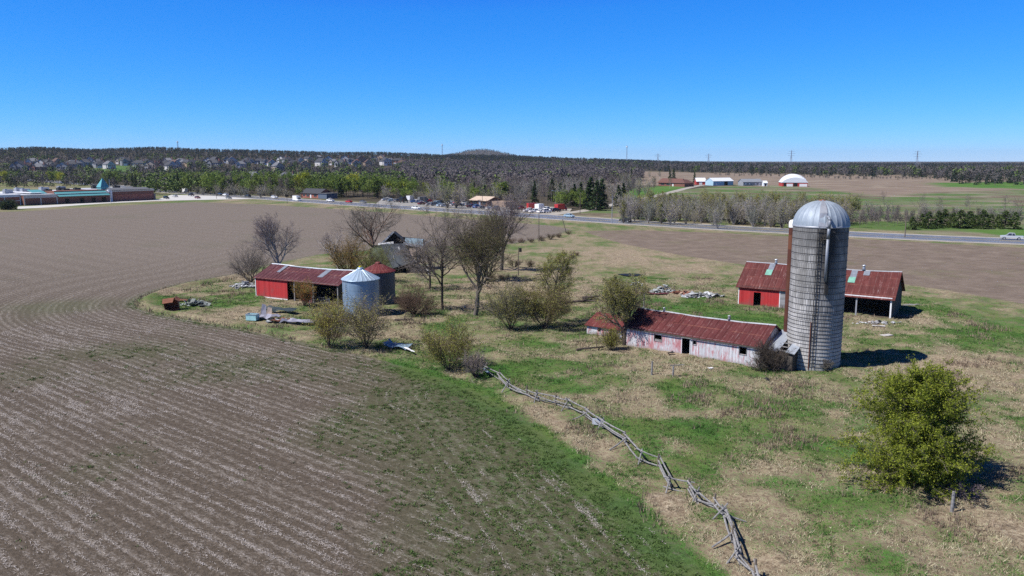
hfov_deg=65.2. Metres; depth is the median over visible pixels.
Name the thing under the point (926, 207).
bare sapling clump
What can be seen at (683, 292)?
rubble
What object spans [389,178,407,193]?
green tree
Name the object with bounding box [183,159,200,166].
suburban house
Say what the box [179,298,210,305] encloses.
rubble
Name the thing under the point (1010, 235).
pickup truck
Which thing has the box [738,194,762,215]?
bare sapling clump
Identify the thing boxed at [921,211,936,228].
cedar bush
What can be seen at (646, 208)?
bare sapling clump
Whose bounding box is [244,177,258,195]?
green tree
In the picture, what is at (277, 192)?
bare sapling clump
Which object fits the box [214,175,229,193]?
green tree
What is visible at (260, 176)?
green tree
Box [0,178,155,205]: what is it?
school
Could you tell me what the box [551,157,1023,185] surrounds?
field edge wood
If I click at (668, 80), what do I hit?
sky
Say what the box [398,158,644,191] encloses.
bare wood
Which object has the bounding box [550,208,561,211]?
suv
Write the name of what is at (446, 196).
bare sapling clump
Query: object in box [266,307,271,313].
board
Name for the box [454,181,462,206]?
bare tree
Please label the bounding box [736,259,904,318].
drive shed
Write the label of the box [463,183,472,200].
bare tree
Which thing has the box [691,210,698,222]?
bare sapling clump
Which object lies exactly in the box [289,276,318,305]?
red stemmed shrub
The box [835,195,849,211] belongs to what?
bare sapling clump
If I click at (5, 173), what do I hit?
lime green tree
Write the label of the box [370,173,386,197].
green tree
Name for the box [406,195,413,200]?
box truck
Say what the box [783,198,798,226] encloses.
bare sapling clump
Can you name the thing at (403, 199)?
box truck
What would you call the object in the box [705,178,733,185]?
blue shed
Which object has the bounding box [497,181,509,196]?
green tree
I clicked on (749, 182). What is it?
grey farm building
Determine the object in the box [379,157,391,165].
suburban house
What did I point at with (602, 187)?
spruce tree
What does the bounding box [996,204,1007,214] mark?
bare sapling clump
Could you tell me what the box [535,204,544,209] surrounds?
box truck
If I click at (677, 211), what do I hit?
bare sapling clump
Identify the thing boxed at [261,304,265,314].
board
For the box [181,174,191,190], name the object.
green tree
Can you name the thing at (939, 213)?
cedar bush
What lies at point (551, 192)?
bare tree
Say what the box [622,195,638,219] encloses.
bare sapling clump
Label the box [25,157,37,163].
suburban house
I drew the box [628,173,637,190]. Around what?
bare sapling clump
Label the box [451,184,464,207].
bare sapling clump
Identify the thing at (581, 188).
spruce tree
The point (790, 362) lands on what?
collapsing lean to
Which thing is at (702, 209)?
bare sapling clump
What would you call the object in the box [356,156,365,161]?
suburban house
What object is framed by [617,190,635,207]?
bare sapling clump
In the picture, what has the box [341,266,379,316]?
grain bin
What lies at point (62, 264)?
ground
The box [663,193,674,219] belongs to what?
bare sapling clump
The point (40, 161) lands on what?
suburban house
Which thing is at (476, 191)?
green tree
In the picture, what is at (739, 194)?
budding sapling clump
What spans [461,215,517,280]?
budding tree
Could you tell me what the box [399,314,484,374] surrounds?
budding shrub
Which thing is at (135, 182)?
spruce tree
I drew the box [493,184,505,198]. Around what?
lime green tree
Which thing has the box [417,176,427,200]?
bare tree
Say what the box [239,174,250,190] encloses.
green tree
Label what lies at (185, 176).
green tree
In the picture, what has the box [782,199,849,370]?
silo
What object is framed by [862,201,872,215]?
bare sapling clump
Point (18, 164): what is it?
suburban house
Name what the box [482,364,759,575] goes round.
rail fence
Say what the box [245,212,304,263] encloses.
white barked tree
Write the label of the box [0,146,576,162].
ridge forest
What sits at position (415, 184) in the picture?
green tree
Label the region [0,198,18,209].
dark bush
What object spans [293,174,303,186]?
lime green tree
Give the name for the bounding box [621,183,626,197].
spruce tree
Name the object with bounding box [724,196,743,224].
bare sapling clump
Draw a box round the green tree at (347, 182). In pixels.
[341,176,354,196]
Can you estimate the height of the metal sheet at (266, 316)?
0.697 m
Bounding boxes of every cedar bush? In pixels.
[656,204,665,221]
[906,216,920,229]
[917,213,928,227]
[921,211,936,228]
[931,211,947,228]
[936,209,952,226]
[946,212,959,227]
[949,210,972,228]
[961,211,975,226]
[970,215,981,226]
[971,209,992,228]
[985,214,996,225]
[991,214,1004,227]
[994,210,1015,229]
[1006,212,1022,229]
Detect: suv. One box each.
[542,208,551,212]
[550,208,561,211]
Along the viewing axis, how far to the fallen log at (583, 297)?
126.87 m
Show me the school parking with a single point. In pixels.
(183, 197)
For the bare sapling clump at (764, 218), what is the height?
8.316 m
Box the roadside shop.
[469,196,515,206]
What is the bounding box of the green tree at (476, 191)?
[469,185,481,197]
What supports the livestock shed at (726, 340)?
on the ground at (62, 264)
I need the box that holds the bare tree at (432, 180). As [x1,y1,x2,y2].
[430,176,434,190]
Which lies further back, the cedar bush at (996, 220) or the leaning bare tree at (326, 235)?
the cedar bush at (996, 220)
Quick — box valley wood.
[137,170,412,193]
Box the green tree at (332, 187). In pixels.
[327,176,337,192]
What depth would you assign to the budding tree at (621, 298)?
95.09 m
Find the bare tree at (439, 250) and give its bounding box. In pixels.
[393,204,484,309]
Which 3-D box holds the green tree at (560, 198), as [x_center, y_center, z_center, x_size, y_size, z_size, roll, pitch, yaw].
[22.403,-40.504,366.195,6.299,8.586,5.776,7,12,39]
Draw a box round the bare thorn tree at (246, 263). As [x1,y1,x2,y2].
[223,240,278,281]
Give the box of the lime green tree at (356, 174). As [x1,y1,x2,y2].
[346,171,359,195]
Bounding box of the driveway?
[543,185,702,214]
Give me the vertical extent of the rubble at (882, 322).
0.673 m
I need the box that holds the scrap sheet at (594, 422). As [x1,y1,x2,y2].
[592,418,602,424]
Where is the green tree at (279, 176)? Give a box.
[273,170,284,186]
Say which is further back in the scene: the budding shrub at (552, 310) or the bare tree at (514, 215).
the bare tree at (514, 215)
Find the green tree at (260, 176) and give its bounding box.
[257,173,266,185]
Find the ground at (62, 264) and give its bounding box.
[0,150,1023,575]
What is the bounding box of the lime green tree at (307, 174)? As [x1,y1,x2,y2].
[300,170,311,186]
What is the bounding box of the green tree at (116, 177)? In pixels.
[115,173,121,181]
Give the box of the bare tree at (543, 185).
[540,176,547,198]
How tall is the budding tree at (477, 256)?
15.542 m
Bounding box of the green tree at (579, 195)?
[573,188,584,207]
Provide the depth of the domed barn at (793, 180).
672.75 m
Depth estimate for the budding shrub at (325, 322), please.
93.69 m
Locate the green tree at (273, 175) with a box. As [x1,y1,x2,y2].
[264,172,279,192]
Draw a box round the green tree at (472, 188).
[463,183,477,201]
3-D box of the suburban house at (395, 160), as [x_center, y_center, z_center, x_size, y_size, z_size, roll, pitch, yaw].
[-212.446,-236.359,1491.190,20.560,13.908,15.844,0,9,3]
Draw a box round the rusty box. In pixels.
[162,296,179,310]
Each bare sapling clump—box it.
[212,184,221,194]
[229,184,237,194]
[254,185,265,197]
[274,185,280,196]
[281,187,289,197]
[379,188,388,197]
[381,184,391,195]
[412,189,420,198]
[425,180,439,201]
[437,182,452,207]
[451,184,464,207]
[456,183,470,202]
[488,180,502,197]
[513,184,525,203]
[518,179,532,198]
[538,173,555,195]
[557,184,570,203]
[570,175,582,191]
[606,180,621,202]
[614,193,627,215]
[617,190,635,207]
[619,207,629,222]
[622,174,630,192]
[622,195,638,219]
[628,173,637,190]
[629,192,646,218]
[630,198,640,220]
[634,178,642,193]
[640,176,653,195]
[640,198,654,220]
[640,199,658,222]
[656,201,670,223]
[660,199,678,224]
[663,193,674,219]
[670,192,683,220]
[671,206,681,222]
[680,202,691,223]
[682,193,700,220]
[689,202,703,221]
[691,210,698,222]
[693,202,706,222]
[698,200,710,217]
[704,204,712,220]
[706,197,727,216]
[706,206,727,225]
[712,209,723,228]
[714,203,724,221]
[715,196,732,220]
[723,200,734,223]
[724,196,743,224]
[736,200,749,224]
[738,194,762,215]
[743,198,764,225]
[744,204,762,226]
[757,204,775,225]
[761,197,775,221]
[764,197,780,212]
[766,212,774,227]
[768,207,778,226]
[769,195,788,221]
[773,201,791,227]
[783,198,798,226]
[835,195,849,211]
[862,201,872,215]
[870,203,883,212]
[882,200,901,215]
[920,202,933,213]
[934,204,943,214]
[975,204,983,215]
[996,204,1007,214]
[1005,206,1015,217]
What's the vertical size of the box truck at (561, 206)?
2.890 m
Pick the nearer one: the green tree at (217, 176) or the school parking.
the school parking
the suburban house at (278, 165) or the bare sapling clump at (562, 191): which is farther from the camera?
the suburban house at (278, 165)
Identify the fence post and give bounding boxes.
[950,491,955,511]
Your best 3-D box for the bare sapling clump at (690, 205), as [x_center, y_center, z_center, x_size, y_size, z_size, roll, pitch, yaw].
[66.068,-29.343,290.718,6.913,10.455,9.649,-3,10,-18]
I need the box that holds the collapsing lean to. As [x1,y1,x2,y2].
[765,330,799,371]
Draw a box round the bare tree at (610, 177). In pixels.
[607,172,614,194]
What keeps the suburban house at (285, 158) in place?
on the ground at (62, 264)
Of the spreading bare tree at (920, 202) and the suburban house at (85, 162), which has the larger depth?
the suburban house at (85, 162)
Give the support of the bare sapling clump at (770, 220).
on the ground at (62, 264)
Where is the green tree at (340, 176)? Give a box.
[327,173,343,192]
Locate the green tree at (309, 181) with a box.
[304,178,316,187]
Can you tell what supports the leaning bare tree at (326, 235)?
on the ground at (62, 264)
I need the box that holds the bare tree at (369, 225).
[327,198,406,245]
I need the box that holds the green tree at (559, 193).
[551,186,569,199]
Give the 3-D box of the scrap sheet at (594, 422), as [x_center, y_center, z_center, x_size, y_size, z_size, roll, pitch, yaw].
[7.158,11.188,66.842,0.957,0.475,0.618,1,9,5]
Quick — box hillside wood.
[0,153,444,186]
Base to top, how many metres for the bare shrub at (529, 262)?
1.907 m
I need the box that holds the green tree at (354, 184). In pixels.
[346,175,361,191]
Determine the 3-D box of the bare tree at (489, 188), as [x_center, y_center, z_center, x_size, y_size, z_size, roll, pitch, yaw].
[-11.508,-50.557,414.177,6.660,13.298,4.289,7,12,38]
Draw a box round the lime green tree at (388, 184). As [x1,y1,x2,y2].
[382,183,391,194]
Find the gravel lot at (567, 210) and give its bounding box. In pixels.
[515,207,570,213]
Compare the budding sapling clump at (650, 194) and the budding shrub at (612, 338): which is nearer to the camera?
the budding shrub at (612, 338)
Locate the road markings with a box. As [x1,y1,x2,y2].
[122,185,1022,243]
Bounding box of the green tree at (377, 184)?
[371,175,383,197]
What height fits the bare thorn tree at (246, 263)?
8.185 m
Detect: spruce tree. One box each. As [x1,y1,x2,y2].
[133,174,138,186]
[337,178,345,197]
[530,180,539,202]
[547,178,555,200]
[567,183,579,206]
[575,182,586,206]
[580,182,593,209]
[581,176,597,206]
[587,180,605,209]
[593,178,611,208]
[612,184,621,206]
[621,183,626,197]
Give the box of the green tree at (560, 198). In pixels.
[553,191,568,203]
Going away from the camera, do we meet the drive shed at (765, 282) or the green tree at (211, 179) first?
the drive shed at (765, 282)
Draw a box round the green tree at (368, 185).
[358,179,375,198]
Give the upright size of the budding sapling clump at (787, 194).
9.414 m
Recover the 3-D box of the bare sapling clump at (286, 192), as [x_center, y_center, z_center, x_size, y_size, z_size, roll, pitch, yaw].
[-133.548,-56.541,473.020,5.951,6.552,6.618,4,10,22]
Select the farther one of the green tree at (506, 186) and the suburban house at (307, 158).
the suburban house at (307, 158)
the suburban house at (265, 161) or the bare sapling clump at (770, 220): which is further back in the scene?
the suburban house at (265, 161)
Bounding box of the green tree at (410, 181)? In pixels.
[403,177,418,189]
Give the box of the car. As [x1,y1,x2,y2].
[563,213,574,217]
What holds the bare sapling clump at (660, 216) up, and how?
on the ground at (62, 264)
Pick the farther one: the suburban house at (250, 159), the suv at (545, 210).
the suburban house at (250, 159)
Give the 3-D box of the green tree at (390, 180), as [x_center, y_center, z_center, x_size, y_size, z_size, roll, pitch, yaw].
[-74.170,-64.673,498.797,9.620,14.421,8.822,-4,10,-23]
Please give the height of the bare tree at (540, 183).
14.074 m
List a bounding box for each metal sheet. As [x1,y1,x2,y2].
[259,314,280,318]
[279,318,312,322]
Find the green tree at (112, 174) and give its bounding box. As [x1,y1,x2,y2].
[106,170,116,178]
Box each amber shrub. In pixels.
[321,231,373,269]
[346,242,395,267]
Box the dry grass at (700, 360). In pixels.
[138,276,1023,575]
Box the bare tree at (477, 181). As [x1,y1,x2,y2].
[472,176,482,193]
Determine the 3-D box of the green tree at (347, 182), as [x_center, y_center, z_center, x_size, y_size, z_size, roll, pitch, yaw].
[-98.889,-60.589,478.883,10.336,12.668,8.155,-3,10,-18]
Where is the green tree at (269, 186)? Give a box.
[266,182,274,189]
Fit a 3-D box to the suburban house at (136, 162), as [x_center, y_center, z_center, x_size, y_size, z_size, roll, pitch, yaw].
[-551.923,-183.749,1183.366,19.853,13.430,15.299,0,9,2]
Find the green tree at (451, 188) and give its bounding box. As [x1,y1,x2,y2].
[446,181,455,194]
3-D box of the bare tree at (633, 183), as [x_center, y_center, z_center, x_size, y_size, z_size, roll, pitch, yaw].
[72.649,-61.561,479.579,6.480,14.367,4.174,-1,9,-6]
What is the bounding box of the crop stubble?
[0,306,697,575]
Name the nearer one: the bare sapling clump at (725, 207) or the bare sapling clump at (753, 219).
the bare sapling clump at (753, 219)
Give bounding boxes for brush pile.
[944,479,985,499]
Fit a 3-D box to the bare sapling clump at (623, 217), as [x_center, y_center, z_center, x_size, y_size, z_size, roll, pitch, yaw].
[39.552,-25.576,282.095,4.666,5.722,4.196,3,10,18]
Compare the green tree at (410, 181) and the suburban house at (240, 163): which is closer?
the green tree at (410, 181)
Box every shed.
[253,263,354,305]
[584,312,623,338]
[622,307,783,366]
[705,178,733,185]
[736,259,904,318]
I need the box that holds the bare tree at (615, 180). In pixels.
[613,175,618,197]
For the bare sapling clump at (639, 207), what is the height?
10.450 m
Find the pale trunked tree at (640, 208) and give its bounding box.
[637,199,643,220]
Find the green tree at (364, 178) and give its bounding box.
[359,176,369,196]
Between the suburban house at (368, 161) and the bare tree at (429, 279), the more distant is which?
the suburban house at (368, 161)
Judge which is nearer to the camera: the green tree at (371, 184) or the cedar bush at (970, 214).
the cedar bush at (970, 214)
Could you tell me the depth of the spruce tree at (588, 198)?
357.71 m
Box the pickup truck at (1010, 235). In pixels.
[1000,233,1023,239]
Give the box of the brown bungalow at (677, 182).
[657,178,693,186]
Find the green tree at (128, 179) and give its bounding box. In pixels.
[125,172,133,180]
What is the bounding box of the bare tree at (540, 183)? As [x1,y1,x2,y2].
[537,175,545,195]
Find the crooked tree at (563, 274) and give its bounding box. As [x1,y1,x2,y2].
[530,248,578,323]
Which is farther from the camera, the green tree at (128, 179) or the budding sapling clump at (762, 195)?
the green tree at (128, 179)
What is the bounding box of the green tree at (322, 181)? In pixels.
[311,176,333,189]
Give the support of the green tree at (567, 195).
on the ground at (62, 264)
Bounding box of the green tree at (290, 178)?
[283,173,295,188]
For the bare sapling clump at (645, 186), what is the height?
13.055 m
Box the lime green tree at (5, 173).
[0,170,6,184]
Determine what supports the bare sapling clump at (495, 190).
on the ground at (62, 264)
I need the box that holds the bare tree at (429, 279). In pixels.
[397,235,450,289]
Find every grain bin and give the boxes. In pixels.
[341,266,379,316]
[364,262,395,305]
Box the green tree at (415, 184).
[411,178,424,191]
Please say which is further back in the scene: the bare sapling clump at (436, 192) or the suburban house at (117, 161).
the suburban house at (117, 161)
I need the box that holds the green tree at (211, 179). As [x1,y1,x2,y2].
[199,175,216,194]
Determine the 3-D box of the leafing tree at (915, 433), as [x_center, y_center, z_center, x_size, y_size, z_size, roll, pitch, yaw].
[27.520,9.328,55.303,10.586,9.244,12.397,8,12,42]
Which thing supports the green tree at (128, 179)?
on the ground at (62, 264)
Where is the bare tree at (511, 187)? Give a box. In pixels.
[506,181,514,197]
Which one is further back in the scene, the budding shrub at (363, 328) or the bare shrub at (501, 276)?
the bare shrub at (501, 276)
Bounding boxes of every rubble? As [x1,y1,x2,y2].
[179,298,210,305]
[229,281,254,288]
[651,284,674,292]
[670,290,689,294]
[680,291,724,297]
[855,320,898,324]
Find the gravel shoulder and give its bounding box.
[51,180,1023,244]
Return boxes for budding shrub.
[300,290,361,347]
[315,289,398,352]
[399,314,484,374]
[473,279,535,328]
[510,276,586,330]
[590,324,622,349]
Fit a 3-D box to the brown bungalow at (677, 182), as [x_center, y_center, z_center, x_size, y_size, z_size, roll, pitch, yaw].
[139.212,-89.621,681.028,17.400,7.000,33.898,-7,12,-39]
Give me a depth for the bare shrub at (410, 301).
114.07 m
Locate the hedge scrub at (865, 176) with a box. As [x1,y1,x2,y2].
[714,172,941,179]
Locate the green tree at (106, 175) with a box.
[100,172,107,181]
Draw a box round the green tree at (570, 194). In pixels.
[564,190,574,201]
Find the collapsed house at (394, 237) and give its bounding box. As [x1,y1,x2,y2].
[365,231,431,273]
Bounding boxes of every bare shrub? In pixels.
[392,282,445,314]
[459,346,491,382]
[497,272,510,280]
[507,259,522,266]
[527,259,534,266]
[545,233,556,239]
[747,356,762,371]
[749,336,794,371]
[820,358,834,370]
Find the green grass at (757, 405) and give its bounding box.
[139,277,1023,575]
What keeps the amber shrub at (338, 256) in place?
on the ground at (62, 264)
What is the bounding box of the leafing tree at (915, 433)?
[827,354,1002,504]
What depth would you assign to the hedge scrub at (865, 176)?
927.11 m
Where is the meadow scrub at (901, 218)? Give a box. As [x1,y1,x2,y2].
[850,209,1023,222]
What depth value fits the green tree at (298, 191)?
473.48 m
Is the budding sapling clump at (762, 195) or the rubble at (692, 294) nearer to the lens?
the rubble at (692, 294)
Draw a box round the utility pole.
[518,247,521,274]
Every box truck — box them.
[292,196,301,200]
[399,197,407,202]
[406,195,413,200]
[418,197,428,200]
[527,203,536,208]
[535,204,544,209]
[554,204,566,209]
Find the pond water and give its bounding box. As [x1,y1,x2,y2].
[618,273,640,275]
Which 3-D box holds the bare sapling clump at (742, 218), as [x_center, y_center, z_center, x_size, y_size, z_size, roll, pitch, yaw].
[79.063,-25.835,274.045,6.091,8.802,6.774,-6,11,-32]
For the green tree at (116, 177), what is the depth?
710.81 m
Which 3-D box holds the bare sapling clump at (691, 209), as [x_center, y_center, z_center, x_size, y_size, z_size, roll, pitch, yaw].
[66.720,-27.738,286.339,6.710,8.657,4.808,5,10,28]
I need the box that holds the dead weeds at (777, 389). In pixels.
[133,273,1023,561]
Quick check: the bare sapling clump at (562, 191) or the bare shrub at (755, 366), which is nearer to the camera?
the bare shrub at (755, 366)
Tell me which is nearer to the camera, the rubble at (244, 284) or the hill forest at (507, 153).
the rubble at (244, 284)
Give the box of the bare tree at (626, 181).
[620,173,631,188]
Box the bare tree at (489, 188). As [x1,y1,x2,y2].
[485,179,492,194]
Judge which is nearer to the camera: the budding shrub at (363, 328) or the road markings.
the budding shrub at (363, 328)
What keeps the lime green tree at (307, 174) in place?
on the ground at (62, 264)
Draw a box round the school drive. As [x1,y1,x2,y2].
[18,199,172,208]
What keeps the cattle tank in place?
on the ground at (62, 264)
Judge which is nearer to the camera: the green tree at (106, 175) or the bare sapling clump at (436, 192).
the bare sapling clump at (436, 192)
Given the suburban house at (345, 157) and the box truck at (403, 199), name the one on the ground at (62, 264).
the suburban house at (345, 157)
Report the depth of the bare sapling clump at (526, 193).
453.92 m
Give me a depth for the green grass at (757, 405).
75.39 m
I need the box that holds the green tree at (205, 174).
[198,172,214,193]
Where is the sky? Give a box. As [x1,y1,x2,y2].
[0,0,1023,161]
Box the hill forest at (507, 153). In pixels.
[424,149,520,156]
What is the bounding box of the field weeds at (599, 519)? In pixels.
[1,300,700,575]
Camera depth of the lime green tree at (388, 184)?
474.58 m
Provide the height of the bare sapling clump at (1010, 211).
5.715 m
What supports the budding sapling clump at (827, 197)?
on the ground at (62, 264)
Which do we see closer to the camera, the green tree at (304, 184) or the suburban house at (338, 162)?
the green tree at (304, 184)
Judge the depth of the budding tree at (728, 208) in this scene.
273.99 m
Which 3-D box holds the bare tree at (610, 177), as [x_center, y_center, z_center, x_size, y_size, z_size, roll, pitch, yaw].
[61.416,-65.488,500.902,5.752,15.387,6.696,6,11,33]
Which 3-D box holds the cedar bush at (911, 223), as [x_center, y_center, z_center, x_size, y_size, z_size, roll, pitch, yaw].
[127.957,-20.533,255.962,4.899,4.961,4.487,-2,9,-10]
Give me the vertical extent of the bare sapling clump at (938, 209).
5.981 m
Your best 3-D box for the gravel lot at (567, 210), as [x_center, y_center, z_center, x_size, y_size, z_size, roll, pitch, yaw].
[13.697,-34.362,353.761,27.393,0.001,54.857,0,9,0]
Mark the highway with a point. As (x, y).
(942, 238)
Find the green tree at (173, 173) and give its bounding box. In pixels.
[166,170,182,178]
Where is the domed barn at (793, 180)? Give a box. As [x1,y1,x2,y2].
[779,174,807,186]
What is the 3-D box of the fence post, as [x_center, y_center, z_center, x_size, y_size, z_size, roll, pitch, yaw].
[27.838,13.643,50.554,0.239,1.676,0.219,0,9,0]
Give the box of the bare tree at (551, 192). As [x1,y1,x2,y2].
[545,183,554,203]
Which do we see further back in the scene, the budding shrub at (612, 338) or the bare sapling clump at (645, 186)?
the bare sapling clump at (645, 186)
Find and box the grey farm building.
[738,179,761,185]
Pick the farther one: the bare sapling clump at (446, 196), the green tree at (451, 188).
the green tree at (451, 188)
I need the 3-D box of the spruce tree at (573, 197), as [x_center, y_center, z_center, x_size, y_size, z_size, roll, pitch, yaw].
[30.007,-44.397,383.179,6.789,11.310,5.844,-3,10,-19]
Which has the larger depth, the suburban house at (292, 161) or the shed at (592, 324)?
the suburban house at (292, 161)
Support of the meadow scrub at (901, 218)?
on the ground at (62, 264)
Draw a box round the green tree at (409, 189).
[405,182,415,195]
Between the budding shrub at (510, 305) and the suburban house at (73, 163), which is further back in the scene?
the suburban house at (73, 163)
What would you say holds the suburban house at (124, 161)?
on the ground at (62, 264)
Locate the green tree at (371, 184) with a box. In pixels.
[364,180,375,193]
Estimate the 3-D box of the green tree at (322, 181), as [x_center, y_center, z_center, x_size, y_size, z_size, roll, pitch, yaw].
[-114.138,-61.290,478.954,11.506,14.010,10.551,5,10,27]
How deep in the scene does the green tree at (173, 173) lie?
574.38 m
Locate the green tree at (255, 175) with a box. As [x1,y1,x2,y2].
[250,173,258,192]
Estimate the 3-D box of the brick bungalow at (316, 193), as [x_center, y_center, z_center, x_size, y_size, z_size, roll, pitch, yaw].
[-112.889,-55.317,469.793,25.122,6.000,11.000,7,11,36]
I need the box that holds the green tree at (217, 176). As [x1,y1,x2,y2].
[209,172,224,186]
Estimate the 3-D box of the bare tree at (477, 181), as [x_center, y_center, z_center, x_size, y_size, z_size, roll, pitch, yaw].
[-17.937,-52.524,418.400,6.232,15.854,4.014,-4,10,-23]
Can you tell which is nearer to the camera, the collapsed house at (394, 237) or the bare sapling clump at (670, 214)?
the collapsed house at (394, 237)
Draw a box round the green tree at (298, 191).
[293,186,302,194]
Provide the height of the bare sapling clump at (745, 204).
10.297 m
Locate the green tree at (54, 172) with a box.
[46,170,55,183]
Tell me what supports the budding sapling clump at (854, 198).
on the ground at (62, 264)
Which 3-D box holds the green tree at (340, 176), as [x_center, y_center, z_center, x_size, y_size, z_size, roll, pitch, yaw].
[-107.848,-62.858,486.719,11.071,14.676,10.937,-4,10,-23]
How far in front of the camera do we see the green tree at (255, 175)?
544.29 m
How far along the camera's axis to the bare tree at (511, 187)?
389.27 m
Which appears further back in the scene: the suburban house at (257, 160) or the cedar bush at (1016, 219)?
the suburban house at (257, 160)
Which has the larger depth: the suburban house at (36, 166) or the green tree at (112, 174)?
the suburban house at (36, 166)
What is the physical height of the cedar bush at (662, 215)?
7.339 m
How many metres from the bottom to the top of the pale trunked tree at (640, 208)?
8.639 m
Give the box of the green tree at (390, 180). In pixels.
[387,174,397,195]
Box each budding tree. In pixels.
[438,208,519,315]
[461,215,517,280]
[588,268,654,344]
[619,199,626,213]
[724,200,731,221]
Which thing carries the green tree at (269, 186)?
on the ground at (62, 264)
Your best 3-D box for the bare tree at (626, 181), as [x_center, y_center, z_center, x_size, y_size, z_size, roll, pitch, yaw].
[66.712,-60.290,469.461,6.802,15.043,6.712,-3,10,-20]
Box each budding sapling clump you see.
[643,188,656,199]
[703,193,717,208]
[712,189,721,198]
[734,189,746,202]
[747,190,762,201]
[761,189,777,198]
[780,191,793,200]
[816,191,837,202]
[846,192,863,210]
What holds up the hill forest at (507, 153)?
on the ground at (62, 264)
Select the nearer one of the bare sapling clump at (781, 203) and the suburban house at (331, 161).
the bare sapling clump at (781, 203)
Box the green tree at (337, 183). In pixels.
[330,173,345,195]
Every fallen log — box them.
[394,314,413,320]
[561,296,596,303]
[576,341,603,350]
[582,295,599,299]
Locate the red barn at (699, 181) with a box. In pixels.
[694,178,705,184]
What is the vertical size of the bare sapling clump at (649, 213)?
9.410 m
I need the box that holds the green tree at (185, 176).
[181,175,192,192]
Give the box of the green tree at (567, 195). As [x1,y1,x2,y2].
[562,192,569,204]
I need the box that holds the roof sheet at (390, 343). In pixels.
[382,338,412,349]
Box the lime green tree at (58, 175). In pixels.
[56,172,64,180]
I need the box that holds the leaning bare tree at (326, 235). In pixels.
[315,227,343,268]
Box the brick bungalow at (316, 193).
[301,188,337,198]
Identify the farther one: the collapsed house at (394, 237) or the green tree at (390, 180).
the green tree at (390, 180)
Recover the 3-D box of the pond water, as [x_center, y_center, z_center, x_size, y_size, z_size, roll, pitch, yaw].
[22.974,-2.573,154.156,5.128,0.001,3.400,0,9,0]
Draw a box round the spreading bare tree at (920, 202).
[910,193,927,211]
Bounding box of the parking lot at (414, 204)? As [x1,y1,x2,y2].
[376,200,506,210]
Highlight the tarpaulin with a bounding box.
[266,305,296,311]
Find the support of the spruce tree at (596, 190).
on the ground at (62, 264)
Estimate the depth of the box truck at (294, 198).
430.80 m
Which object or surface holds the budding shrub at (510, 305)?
on the ground at (62, 264)
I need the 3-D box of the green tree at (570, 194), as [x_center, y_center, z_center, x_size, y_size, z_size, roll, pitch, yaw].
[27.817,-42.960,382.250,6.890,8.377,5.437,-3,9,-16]
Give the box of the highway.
[45,180,1023,243]
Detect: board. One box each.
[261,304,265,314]
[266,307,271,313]
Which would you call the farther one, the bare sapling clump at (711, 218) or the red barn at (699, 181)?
the red barn at (699, 181)
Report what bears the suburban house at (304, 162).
on the ground at (62, 264)
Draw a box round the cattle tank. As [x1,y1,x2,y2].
[245,313,259,320]
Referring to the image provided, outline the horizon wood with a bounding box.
[447,153,1023,167]
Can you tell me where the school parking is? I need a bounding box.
[158,195,249,199]
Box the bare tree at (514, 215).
[477,190,537,270]
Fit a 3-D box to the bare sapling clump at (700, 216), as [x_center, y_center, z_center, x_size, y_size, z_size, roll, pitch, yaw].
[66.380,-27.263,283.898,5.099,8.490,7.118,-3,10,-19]
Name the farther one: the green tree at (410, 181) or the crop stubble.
the green tree at (410, 181)
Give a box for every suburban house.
[9,161,28,171]
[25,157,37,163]
[29,162,47,171]
[35,159,47,163]
[45,161,56,168]
[52,158,60,163]
[56,162,70,169]
[66,160,78,168]
[80,158,92,166]
[92,158,103,164]
[93,160,104,167]
[102,161,115,168]
[115,157,123,163]
[119,157,133,165]
[131,159,144,166]
[143,160,157,168]
[164,161,179,170]
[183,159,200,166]
[206,159,222,167]
[226,157,237,163]
[236,160,245,167]
[245,157,254,162]
[254,158,262,163]
[260,158,268,164]
[267,159,275,166]
[271,162,284,170]
[281,156,293,162]
[287,159,300,164]
[300,160,310,168]
[303,155,313,161]
[315,158,327,166]
[329,159,335,164]
[334,159,347,166]
[340,155,348,160]
[347,158,354,163]
[351,160,360,166]
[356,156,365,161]
[363,159,372,165]
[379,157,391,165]
[392,157,402,163]
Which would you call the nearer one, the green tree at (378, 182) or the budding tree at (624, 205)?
the budding tree at (624, 205)
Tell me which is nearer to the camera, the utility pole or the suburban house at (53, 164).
the utility pole
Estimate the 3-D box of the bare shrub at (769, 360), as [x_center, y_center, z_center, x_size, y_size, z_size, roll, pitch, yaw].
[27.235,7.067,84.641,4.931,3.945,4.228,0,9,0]
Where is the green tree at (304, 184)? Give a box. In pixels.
[299,177,308,188]
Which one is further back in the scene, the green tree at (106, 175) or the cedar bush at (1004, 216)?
the green tree at (106, 175)
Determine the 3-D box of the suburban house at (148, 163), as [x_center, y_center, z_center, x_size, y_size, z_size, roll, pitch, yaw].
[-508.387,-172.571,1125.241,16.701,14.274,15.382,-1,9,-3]
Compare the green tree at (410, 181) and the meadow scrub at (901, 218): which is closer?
the meadow scrub at (901, 218)
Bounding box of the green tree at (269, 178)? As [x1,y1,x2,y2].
[261,173,278,191]
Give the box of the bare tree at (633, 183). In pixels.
[630,174,637,195]
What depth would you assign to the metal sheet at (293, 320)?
108.25 m
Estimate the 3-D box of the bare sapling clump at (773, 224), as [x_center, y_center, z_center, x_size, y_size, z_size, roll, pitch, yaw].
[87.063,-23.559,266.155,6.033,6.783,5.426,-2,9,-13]
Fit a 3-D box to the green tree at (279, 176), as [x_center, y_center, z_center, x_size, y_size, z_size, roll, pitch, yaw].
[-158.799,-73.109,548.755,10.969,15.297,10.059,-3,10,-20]

